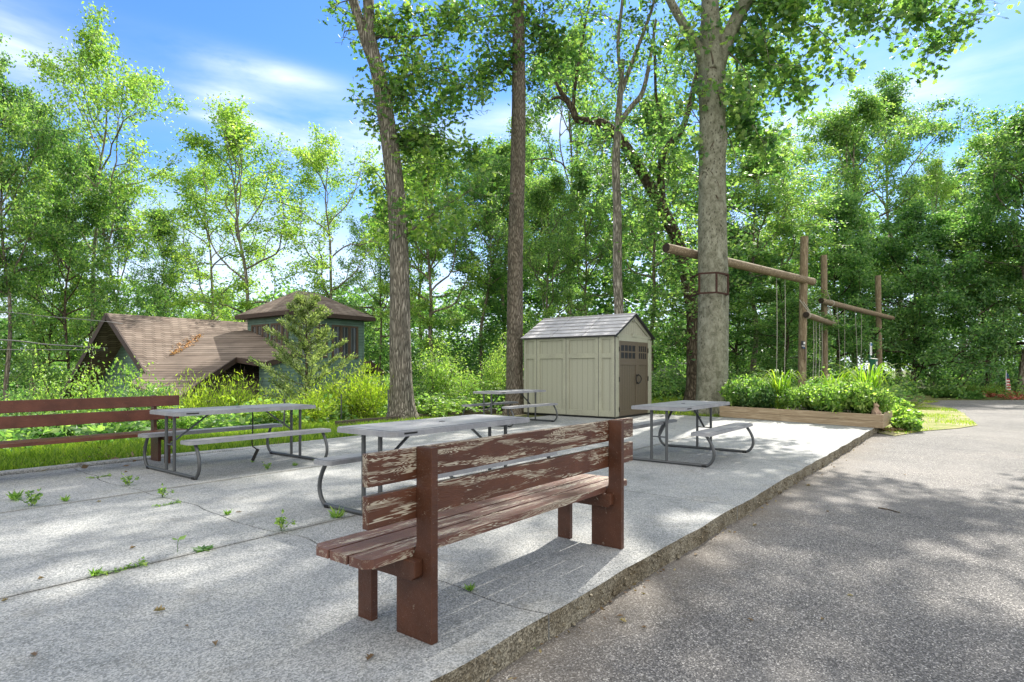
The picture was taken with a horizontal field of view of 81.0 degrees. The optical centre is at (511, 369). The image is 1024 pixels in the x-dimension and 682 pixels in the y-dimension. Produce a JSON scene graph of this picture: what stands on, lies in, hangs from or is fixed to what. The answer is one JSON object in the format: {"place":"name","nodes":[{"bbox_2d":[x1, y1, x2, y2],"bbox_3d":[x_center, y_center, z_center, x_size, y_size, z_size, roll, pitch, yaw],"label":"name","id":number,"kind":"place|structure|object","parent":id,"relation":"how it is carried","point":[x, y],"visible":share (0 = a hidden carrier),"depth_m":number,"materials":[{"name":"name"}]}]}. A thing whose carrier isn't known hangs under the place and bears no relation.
{"place":"outdoors","nodes":[
{"label":"outdoors","id":0,"kind":"place"},
{"bbox_2d":[0,414,880,681],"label":"patio","id":1,"kind":"structure","parent":0,"point":[257,593],"depth_m":3.81,"materials":[{"name":"concrete"}]},
{"bbox_2d":[14,488,42,505],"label":"weed","id":2,"kind":"object","parent":1,"relation":"on","point":[33,500],"visible":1,"depth_m":5.34,"materials":[{"name":"green plant"}]},
{"bbox_2d":[0,395,186,462],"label":"park bench","id":3,"kind":"object","parent":1,"relation":"on","point":[153,402],"visible":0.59,"depth_m":7.32,"materials":[{"name":"red paint"}]},
{"bbox_2d":[91,557,147,575],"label":"weed","id":4,"kind":"object","parent":1,"relation":"on","point":[142,562],"visible":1,"depth_m":3.67,"materials":[{"name":"green plant"}]},
{"bbox_2d":[138,403,330,479],"bbox_3d":[-3.490,0.850,7.650,1.481,0.741,1.830,0,0,38],"label":"picnic table","id":5,"kind":"object","parent":1,"relation":"on","point":[206,412],"visible":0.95,"depth_m":7.38,"materials":[{"name":"grey metal"}]},
{"bbox_2d":[314,414,557,514],"bbox_3d":[-0.650,0.850,5.565,1.481,0.741,1.830,0,0,38],"label":"picnic table","id":6,"kind":"object","parent":1,"relation":"on","point":[406,429],"visible":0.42,"depth_m":5.23,"materials":[{"name":"grey plastic"}]},
{"bbox_2d":[316,417,632,644],"bbox_3d":[0.021,0.784,3.553,0.517,0.872,2.430,0,0,38],"label":"park bench","id":7,"kind":"object","parent":1,"relation":"on","point":[407,534],"visible":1,"depth_m":3.00,"materials":[{"name":"red paint"}]},
{"bbox_2d":[462,389,557,426],"bbox_3d":[-0.030,0.850,13.650,1.481,0.741,1.830,0,0,38],"label":"picnic table","id":8,"kind":"object","parent":1,"relation":"on","point":[510,407],"visible":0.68,"depth_m":13.40,"materials":[{"name":"grey metal"}]},
{"bbox_2d":[521,313,654,418],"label":"garden shed","id":9,"kind":"structure","parent":1,"relation":"on","point":[595,366],"depth_m":15.50,"materials":[{"name":"beige plastic"}]},
{"bbox_2d":[619,341,637,415],"bbox_3d":[2.951,0.231,15.227,0.109,1.878,1.018,0,0,38],"label":"door","id":10,"kind":"structure","parent":9,"relation":"in","point":[628,374],"depth_m":15.24,"materials":[{"name":"brown plastic"}]},
{"bbox_2d":[637,342,648,413],"bbox_3d":[3.467,0.231,15.893,0.109,1.878,0.651,0,0,38],"label":"door","id":11,"kind":"structure","parent":9,"relation":"in","point":[642,348],"depth_m":15.92,"materials":[{"name":"brown plastic"}]},
{"bbox_2d":[608,400,754,467],"bbox_3d":[2.420,0.850,8.480,1.481,0.741,1.830,0,0,38],"label":"picnic table","id":12,"kind":"object","parent":1,"relation":"on","point":[684,405],"visible":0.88,"depth_m":8.01,"materials":[{"name":"grey metal"}]},
{"bbox_2d":[0,371,1022,464],"bbox_3d":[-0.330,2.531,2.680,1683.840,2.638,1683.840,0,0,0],"label":"ground","id":13,"kind":"structure","parent":0,"point":[929,397],"depth_m":27.16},
{"bbox_2d":[0,33,58,285],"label":"tree","id":14,"kind":"object","parent":13,"relation":"on","point":[6,161],"visible":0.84,"depth_m":21.77,"materials":[{"name":"green plant"}]},
{"bbox_2d":[0,382,59,430],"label":"shrub","id":15,"kind":"object","parent":13,"relation":"on","point":[19,398],"visible":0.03,"depth_m":12.67,"materials":[{"name":"green plant"}]},
{"bbox_2d":[0,412,67,437],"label":"shrub","id":16,"kind":"object","parent":13,"relation":"on","point":[42,435],"visible":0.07,"depth_m":10.56,"materials":[{"name":"green plant"}]},
{"bbox_2d":[6,339,93,415],"bbox_3d":[-9.857,1.144,13.204,2.685,3.573,2.623,0,0,-43],"label":"shrub","id":17,"kind":"object","parent":13,"relation":"on","point":[45,394],"visible":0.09,"depth_m":12.73,"materials":[{"name":"green plant"}]},
{"bbox_2d":[0,182,102,413],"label":"tree","id":18,"kind":"object","parent":13,"relation":"on","point":[37,331],"visible":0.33,"depth_m":26.75,"materials":[{"name":"green plant"}]},
{"bbox_2d":[0,50,105,414],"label":"tree","id":19,"kind":"object","parent":13,"relation":"on","point":[8,287],"visible":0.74,"depth_m":22.38,"materials":[{"name":"green plant"}]},
{"bbox_2d":[0,112,123,412],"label":"tree","id":20,"kind":"object","parent":13,"relation":"on","point":[7,238],"visible":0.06,"depth_m":36.52,"materials":[{"name":"green plant"}]},
{"bbox_2d":[0,141,134,412],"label":"tree","id":21,"kind":"object","parent":13,"relation":"on","point":[95,204],"visible":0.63,"depth_m":25.09,"materials":[{"name":"green plant"}]},
{"bbox_2d":[2,1,196,409],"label":"tree","id":22,"kind":"object","parent":13,"relation":"on","point":[96,55],"visible":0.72,"depth_m":26.58,"materials":[{"name":"green plant"}]},
{"bbox_2d":[43,132,173,330],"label":"tree","id":23,"kind":"object","parent":13,"relation":"on","point":[120,232],"visible":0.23,"depth_m":31.13,"materials":[{"name":"green plant"}]},
{"bbox_2d":[53,336,179,412],"bbox_3d":[-9.395,1.153,13.406,2.808,3.860,2.969,0,0,25],"label":"shrub","id":24,"kind":"object","parent":13,"relation":"on","point":[89,389],"visible":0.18,"depth_m":13.75,"materials":[{"name":"green plant"}]},
{"bbox_2d":[112,382,183,410],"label":"shrub","id":25,"kind":"object","parent":13,"relation":"on","point":[158,393],"visible":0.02,"depth_m":13.04,"materials":[{"name":"green plant"}]},
{"bbox_2d":[111,203,205,318],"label":"tree","id":26,"kind":"object","parent":13,"relation":"on","point":[151,279],"visible":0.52,"depth_m":35.42,"materials":[{"name":"green plant"}]},
{"bbox_2d":[138,406,194,437],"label":"shrub","id":27,"kind":"object","parent":13,"relation":"on","point":[182,420],"visible":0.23,"depth_m":11.12,"materials":[{"name":"green plant"}]},
{"bbox_2d":[0,435,366,475],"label":"kerb","id":28,"kind":"structure","parent":13,"relation":"on","point":[54,467],"depth_m":7.79,"materials":[{"name":"concrete"}]},
{"bbox_2d":[149,367,232,422],"bbox_3d":[-6.874,0.846,12.971,1.746,1.838,1.687,0,0,19],"label":"shrub","id":29,"kind":"object","parent":13,"relation":"on","point":[192,402],"visible":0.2,"depth_m":12.95,"materials":[{"name":"green plant"}]},
{"bbox_2d":[128,145,290,321],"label":"tree","id":30,"kind":"object","parent":13,"relation":"on","point":[200,275],"visible":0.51,"depth_m":35.56,"materials":[{"name":"green plant"}]},
{"bbox_2d":[187,373,241,416],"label":"shrub","id":31,"kind":"object","parent":13,"relation":"on","point":[220,383],"visible":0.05,"depth_m":13.78,"materials":[{"name":"green plant"}]},
{"bbox_2d":[58,291,384,411],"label":"green house","id":32,"kind":"structure","parent":13,"relation":"on","point":[227,348],"depth_m":20.77,"materials":[{"name":"brown wood"}]},
{"bbox_2d":[0,414,455,470],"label":"grass strip","id":33,"kind":"object","parent":13,"relation":"on","point":[21,458],"depth_m":9.04,"materials":[{"name":"green plant"}]},
{"bbox_2d":[203,366,283,417],"bbox_3d":[-5.981,0.737,13.192,1.644,1.693,1.472,0,0,31],"label":"shrub","id":34,"kind":"object","parent":13,"relation":"on","point":[239,398],"visible":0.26,"depth_m":13.06,"materials":[{"name":"green plant"}]},
{"bbox_2d":[156,91,349,321],"bbox_3d":[-13.182,-4.655,30.142,8.456,17.121,10.761,0,0,0],"label":"tree","id":35,"kind":"object","parent":13,"relation":"on","point":[233,130],"visible":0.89,"depth_m":28.60,"materials":[{"name":"green plant"}]},
{"bbox_2d":[245,395,310,425],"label":"shrub","id":36,"kind":"object","parent":13,"relation":"on","point":[278,413],"visible":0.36,"depth_m":12.36,"materials":[{"name":"green plant"}]},
{"bbox_2d":[246,289,366,403],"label":"cedar sapling","id":37,"kind":"object","parent":13,"relation":"on","point":[301,303],"visible":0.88,"depth_m":15.02,"materials":[{"name":"green plant"}]},
{"bbox_2d":[282,388,343,422],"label":"shrub","id":38,"kind":"object","parent":13,"relation":"on","point":[316,412],"visible":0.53,"depth_m":13.31,"materials":[{"name":"green plant"}]},
{"bbox_2d":[226,121,424,357],"bbox_3d":[-9.745,-4.795,31.450,8.763,16.498,7.799,0,0,35],"label":"tree","id":39,"kind":"object","parent":13,"relation":"on","point":[319,160],"visible":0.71,"depth_m":31.72,"materials":[{"name":"green plant"}]},
{"bbox_2d":[299,369,355,418],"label":"shrub","id":40,"kind":"object","parent":13,"relation":"on","point":[327,390],"visible":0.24,"depth_m":14.47,"materials":[{"name":"green plant"}]},
{"bbox_2d":[315,354,393,419],"bbox_3d":[-3.630,0.491,14.607,1.841,1.748,2.056,0,0,14],"label":"shrub","id":41,"kind":"object","parent":13,"relation":"on","point":[362,402],"visible":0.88,"depth_m":14.38,"materials":[{"name":"green plant"}]},
{"bbox_2d":[335,416,399,426],"bbox_3d":[-3.052,1.192,13.687,0.140,0.175,2.250,0,0,38],"label":"edging timber","id":42,"kind":"object","parent":13,"relation":"on","point":[367,419],"visible":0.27,"depth_m":13.40,"materials":[{"name":"wood"}]},
{"bbox_2d":[333,195,422,388],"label":"tree","id":43,"kind":"object","parent":13,"relation":"on","point":[376,300],"visible":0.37,"depth_m":37.85,"materials":[{"name":"green plant"}]},
{"bbox_2d":[317,0,512,420],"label":"oak tree","id":44,"kind":"object","parent":13,"relation":"on","point":[372,30],"visible":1,"depth_m":14.38,"materials":[{"name":"green plant"}]},
{"bbox_2d":[362,147,485,393],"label":"tree","id":45,"kind":"object","parent":13,"relation":"on","point":[421,276],"visible":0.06,"depth_m":40.47,"materials":[{"name":"green plant"}]},
{"bbox_2d":[359,125,493,388],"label":"tree","id":46,"kind":"object","parent":13,"relation":"on","point":[439,254],"visible":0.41,"depth_m":28.75,"materials":[{"name":"green plant"}]},
{"bbox_2d":[414,394,455,413],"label":"shrub","id":47,"kind":"object","parent":13,"relation":"on","point":[418,405],"visible":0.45,"depth_m":15.27,"materials":[{"name":"green plant"}]},
{"bbox_2d":[369,328,504,407],"bbox_3d":[-2.083,0.104,17.289,3.279,2.756,3.357,0,0,27],"label":"shrub","id":48,"kind":"object","parent":13,"relation":"on","point":[439,370],"visible":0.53,"depth_m":17.48,"materials":[{"name":"green plant"}]},
{"bbox_2d":[418,399,462,416],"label":"shrub","id":49,"kind":"object","parent":13,"relation":"on","point":[444,405],"visible":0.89,"depth_m":14.76,"materials":[{"name":"green plant"}]},
{"bbox_2d":[425,368,500,409],"bbox_3d":[-1.663,0.661,17.073,2.320,1.541,2.453,0,0,30],"label":"shrub","id":50,"kind":"object","parent":13,"relation":"on","point":[459,394],"visible":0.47,"depth_m":17.16,"materials":[{"name":"green plant"}]},
{"bbox_2d":[446,396,482,412],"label":"shrub","id":51,"kind":"object","parent":13,"relation":"on","point":[466,400],"visible":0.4,"depth_m":15.81,"materials":[{"name":"green plant"}]},
{"bbox_2d":[465,330,506,404],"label":"shrub","id":52,"kind":"object","parent":13,"relation":"on","point":[497,374],"visible":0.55,"depth_m":18.09,"materials":[{"name":"green plant"}]},
{"bbox_2d":[436,148,536,386],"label":"tree","id":53,"kind":"object","parent":13,"relation":"on","point":[499,273],"visible":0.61,"depth_m":33.28,"materials":[{"name":"green plant"}]},
{"bbox_2d":[414,132,566,370],"bbox_3d":[-0.889,-5.909,37.151,8.242,17.204,9.485,0,0,37],"label":"tree","id":54,"kind":"object","parent":13,"relation":"on","point":[507,151],"visible":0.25,"depth_m":36.61,"materials":[{"name":"green plant"}]},
{"bbox_2d":[402,0,587,414],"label":"oak tree","id":55,"kind":"object","parent":13,"relation":"on","point":[519,23],"visible":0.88,"depth_m":16.63,"materials":[{"name":"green plant"}]},
{"bbox_2d":[0,192,1023,415],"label":"wood","id":56,"kind":"object","parent":13,"relation":"on","point":[602,308],"visible":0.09,"depth_m":51.04,"materials":[{"name":"green plant"}]},
{"bbox_2d":[0,298,1023,414],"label":"woodland thicket","id":57,"kind":"object","parent":13,"relation":"on","point":[369,346],"visible":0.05,"depth_m":35.14,"materials":[{"name":"green plant"}]},
{"bbox_2d":[0,362,1023,453],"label":"undergrowth","id":58,"kind":"object","parent":13,"relation":"on","point":[224,420],"visible":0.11,"depth_m":12.61,"materials":[{"name":"green plant"}]},
{"bbox_2d":[950,391,985,399],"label":"shrub","id":59,"kind":"object","parent":58,"relation":"on","point":[978,395],"visible":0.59,"depth_m":28.18,"materials":[{"name":"green plant"}]},
{"bbox_2d":[458,117,570,351],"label":"tree","id":60,"kind":"object","parent":13,"relation":"on","point":[543,165],"visible":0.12,"depth_m":42.97,"materials":[{"name":"green plant"}]},
{"bbox_2d":[488,161,604,332],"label":"tree","id":61,"kind":"object","parent":13,"relation":"on","point":[541,190],"visible":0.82,"depth_m":26.21,"materials":[{"name":"green plant"}]},
{"bbox_2d":[497,16,642,314],"bbox_3d":[3.318,-9.686,38.215,9.742,25.228,8.465,0,0,-19],"label":"tree","id":62,"kind":"object","parent":13,"relation":"on","point":[606,112],"visible":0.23,"depth_m":37.53,"materials":[{"name":"green plant"}]},
{"bbox_2d":[536,155,646,315],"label":"tree","id":63,"kind":"object","parent":13,"relation":"on","point":[579,186],"visible":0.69,"depth_m":27.42,"materials":[{"name":"green plant"}]},
{"bbox_2d":[552,0,697,313],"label":"tree","id":64,"kind":"object","parent":13,"relation":"on","point":[621,78],"visible":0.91,"depth_m":21.44,"materials":[{"name":"green plant"}]},
{"bbox_2d":[595,86,698,384],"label":"tree","id":65,"kind":"object","parent":13,"relation":"on","point":[671,182],"visible":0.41,"depth_m":32.39,"materials":[{"name":"green plant"}]},
{"bbox_2d":[526,0,779,400],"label":"tree","id":66,"kind":"object","parent":13,"relation":"on","point":[686,268],"visible":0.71,"depth_m":22.27,"materials":[{"name":"green plant"}]},
{"bbox_2d":[651,356,685,396],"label":"shrub","id":67,"kind":"object","parent":13,"relation":"on","point":[659,381],"visible":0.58,"depth_m":26.51,"materials":[{"name":"green plant"}]},
{"bbox_2d":[634,18,794,290],"bbox_3d":[12.129,-9.954,37.838,10.771,25.105,8.723,0,0,25],"label":"tree","id":68,"kind":"object","parent":13,"relation":"on","point":[729,70],"visible":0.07,"depth_m":37.80,"materials":[{"name":"green plant"}]},
{"bbox_2d":[651,222,830,376],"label":"tree","id":69,"kind":"object","parent":13,"relation":"on","point":[735,343],"visible":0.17,"depth_m":29.93,"materials":[{"name":"green plant"}]},
{"bbox_2d":[728,365,772,383],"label":"shrub","id":70,"kind":"object","parent":13,"relation":"on","point":[731,375],"visible":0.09,"depth_m":25.18,"materials":[{"name":"green plant"}]},
{"bbox_2d":[678,128,853,376],"bbox_3d":[11.669,-4.899,29.102,7.537,12.601,8.674,0,0,-40],"label":"tree","id":71,"kind":"object","parent":13,"relation":"on","point":[763,200],"visible":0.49,"depth_m":27.53,"materials":[{"name":"green plant"}]},
{"bbox_2d":[662,236,894,386],"bbox_3d":[11.995,-1.643,23.363,20.726,6.330,1.384,0,0,-45],"label":"log frame","id":72,"kind":"object","parent":13,"relation":"on","point":[803,279],"visible":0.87,"depth_m":20.93,"materials":[{"name":"wood"}]},
{"bbox_2d":[651,395,918,417],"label":"lawn grass","id":73,"kind":"structure","parent":13,"relation":"on","point":[670,400],"depth_m":17.54,"materials":[{"name":"green plant"}]},
{"bbox_2d":[735,117,838,368],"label":"tree","id":74,"kind":"object","parent":13,"relation":"on","point":[808,148],"visible":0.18,"depth_m":34.85,"materials":[{"name":"green plant"}]},
{"bbox_2d":[729,262,859,386],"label":"tree","id":75,"kind":"object","parent":13,"relation":"on","point":[763,294],"visible":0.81,"depth_m":25.50,"materials":[{"name":"green plant"}]},
{"bbox_2d":[720,404,892,427],"bbox_3d":[7.017,1.078,14.571,1.660,0.280,4.304,0,0,-37],"label":"planter box","id":76,"kind":"object","parent":13,"relation":"on","point":[820,416],"visible":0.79,"depth_m":13.59,"materials":[{"name":"brown wood"}]},
{"bbox_2d":[717,374,769,406],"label":"leafy plant","id":77,"kind":"object","parent":76,"relation":"on","point":[727,391],"visible":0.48,"depth_m":15.26,"materials":[{"name":"green plant"}]},
{"bbox_2d":[732,379,782,408],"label":"leafy plant","id":78,"kind":"object","parent":76,"relation":"on","point":[768,397],"visible":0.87,"depth_m":14.85,"materials":[{"name":"green plant"}]},
{"bbox_2d":[752,369,821,408],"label":"lily clump","id":79,"kind":"object","parent":76,"relation":"on","point":[782,382],"visible":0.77,"depth_m":14.78,"materials":[{"name":"green plant"}]},
{"bbox_2d":[777,383,826,410],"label":"leafy plant","id":80,"kind":"object","parent":76,"relation":"on","point":[798,399],"visible":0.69,"depth_m":14.12,"materials":[{"name":"green plant"}]},
{"bbox_2d":[812,370,871,410],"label":"lily clump","id":81,"kind":"object","parent":76,"relation":"on","point":[841,377],"visible":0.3,"depth_m":14.03,"materials":[{"name":"green plant"}]},
{"bbox_2d":[809,379,882,413],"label":"leafy plant","id":82,"kind":"object","parent":76,"relation":"on","point":[836,398],"visible":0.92,"depth_m":13.11,"materials":[{"name":"green plant"}]},
{"bbox_2d":[821,362,913,392],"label":"lily clump","id":83,"kind":"object","parent":76,"relation":"on","point":[874,377],"visible":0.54,"depth_m":13.58,"materials":[{"name":"green plant"}]},
{"bbox_2d":[847,383,897,413],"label":"leafy plant","id":84,"kind":"object","parent":76,"relation":"on","point":[885,403],"visible":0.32,"depth_m":12.98,"materials":[{"name":"green plant"}]},
{"bbox_2d":[624,0,1020,414],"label":"maple tree","id":85,"kind":"object","parent":13,"relation":"on","point":[712,47],"visible":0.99,"depth_m":16.47,"materials":[{"name":"green plant"}]},
{"bbox_2d":[690,272,728,296],"bbox_3d":[5.514,-2.338,16.719,0.866,0.606,0.962,0,0,0],"label":"iron frame","id":86,"kind":"object","parent":85,"relation":"attached to","point":[716,282],"visible":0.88,"depth_m":16.34,"materials":[{"name":"metal"}]},
{"bbox_2d":[795,352,907,391],"bbox_3d":[15.697,0.345,28.339,4.396,2.345,4.648,0,0,-11],"label":"shrub","id":87,"kind":"object","parent":13,"relation":"on","point":[842,366],"visible":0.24,"depth_m":28.72,"materials":[{"name":"green plant"}]},
{"bbox_2d":[742,187,963,374],"bbox_3d":[18.004,-2.665,33.058,8.616,14.399,9.099,0,0,-30],"label":"tree","id":88,"kind":"object","parent":13,"relation":"on","point":[857,256],"visible":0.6,"depth_m":31.88,"materials":[{"name":"green plant"}]},
{"bbox_2d":[761,83,955,369],"bbox_3d":[20.727,-7.934,36.857,9.907,18.949,9.011,0,0,-23],"label":"tree","id":89,"kind":"object","parent":13,"relation":"on","point":[841,132],"visible":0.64,"depth_m":36.49,"materials":[{"name":"green plant"}]},
{"bbox_2d":[813,64,985,385],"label":"tree","id":90,"kind":"object","parent":13,"relation":"on","point":[893,94],"visible":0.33,"depth_m":42.77,"materials":[{"name":"green plant"}]},
{"bbox_2d":[828,196,1023,390],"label":"tree","id":91,"kind":"object","parent":13,"relation":"on","point":[910,227],"visible":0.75,"depth_m":31.49,"materials":[{"name":"green plant"}]},
{"bbox_2d":[883,145,968,386],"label":"tree","id":92,"kind":"object","parent":13,"relation":"on","point":[932,170],"visible":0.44,"depth_m":38.67,"materials":[{"name":"green plant"}]},
{"bbox_2d":[906,388,960,397],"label":"shrub","id":93,"kind":"object","parent":13,"relation":"on","point":[925,390],"visible":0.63,"depth_m":28.87,"materials":[{"name":"green plant"}]},
{"bbox_2d":[878,154,1017,381],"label":"tree","id":94,"kind":"object","parent":13,"relation":"on","point":[958,165],"visible":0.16,"depth_m":48.76,"materials":[{"name":"green plant"}]},
{"bbox_2d":[911,202,1023,386],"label":"tree","id":95,"kind":"object","parent":13,"relation":"on","point":[999,265],"visible":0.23,"depth_m":31.91,"materials":[{"name":"green plant"}]},
{"bbox_2d":[923,115,1023,391],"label":"tree","id":96,"kind":"object","parent":13,"relation":"on","point":[1008,222],"visible":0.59,"depth_m":30.02,"materials":[{"name":"green plant"}]},
{"bbox_2d":[925,98,1023,394],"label":"tree","id":97,"kind":"object","parent":13,"relation":"on","point":[1005,139],"visible":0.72,"depth_m":30.10,"materials":[{"name":"green plant"}]},
{"bbox_2d":[951,380,1013,397],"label":"shrub","id":98,"kind":"object","parent":13,"relation":"on","point":[983,389],"visible":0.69,"depth_m":29.51,"materials":[{"name":"green plant"}]},
{"bbox_2d":[945,100,1023,290],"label":"tree","id":99,"kind":"object","parent":13,"relation":"on","point":[972,126],"visible":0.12,"depth_m":39.85,"materials":[{"name":"green plant"}]},
{"bbox_2d":[967,390,1023,399],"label":"red ground cover","id":100,"kind":"object","parent":13,"relation":"on","point":[1010,395],"visible":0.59,"depth_m":28.20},
{"bbox_2d":[991,374,1022,393],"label":"shrub","id":101,"kind":"object","parent":13,"relation":"on","point":[1011,381],"visible":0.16,"depth_m":30.78,"materials":[{"name":"green plant"}]},
{"bbox_2d":[0,0,1023,370],"label":"sky","id":102,"kind":"structure","parent":0,"point":[295,68],"materials":[{"name":"blue"}]},
{"bbox_2d":[486,400,1023,681],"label":"asphalt drive","id":103,"kind":"structure","parent":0,"point":[929,577],"depth_m":3.71,"materials":[{"name":"grey asphalt"}]},
{"bbox_2d":[487,441,866,681],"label":"leaf litter","id":104,"kind":"object","parent":103,"relation":"on","point":[601,608],"visible":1,"depth_m":3.68,"materials":[{"name":"brown plant"}]},
{"bbox_2d":[877,401,976,435],"bbox_3d":[11.989,1.338,19.557,4.338,0.001,17.241,0,0,31],"label":"turf patch","id":105,"kind":"object","parent":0,"point":[940,425],"visible":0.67,"depth_m":15.37,"materials":[{"name":"plant"}]},
{"bbox_2d":[891,404,916,417],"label":"leafy plant","id":106,"kind":"object","parent":105,"relation":"on","point":[899,409],"visible":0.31,"depth_m":14.84,"materials":[{"name":"green plant"}]},
{"bbox_2d":[890,414,924,431],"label":"leafy plant","id":107,"kind":"object","parent":105,"relation":"on","point":[909,422],"visible":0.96,"depth_m":12.92,"materials":[{"name":"green plant"}]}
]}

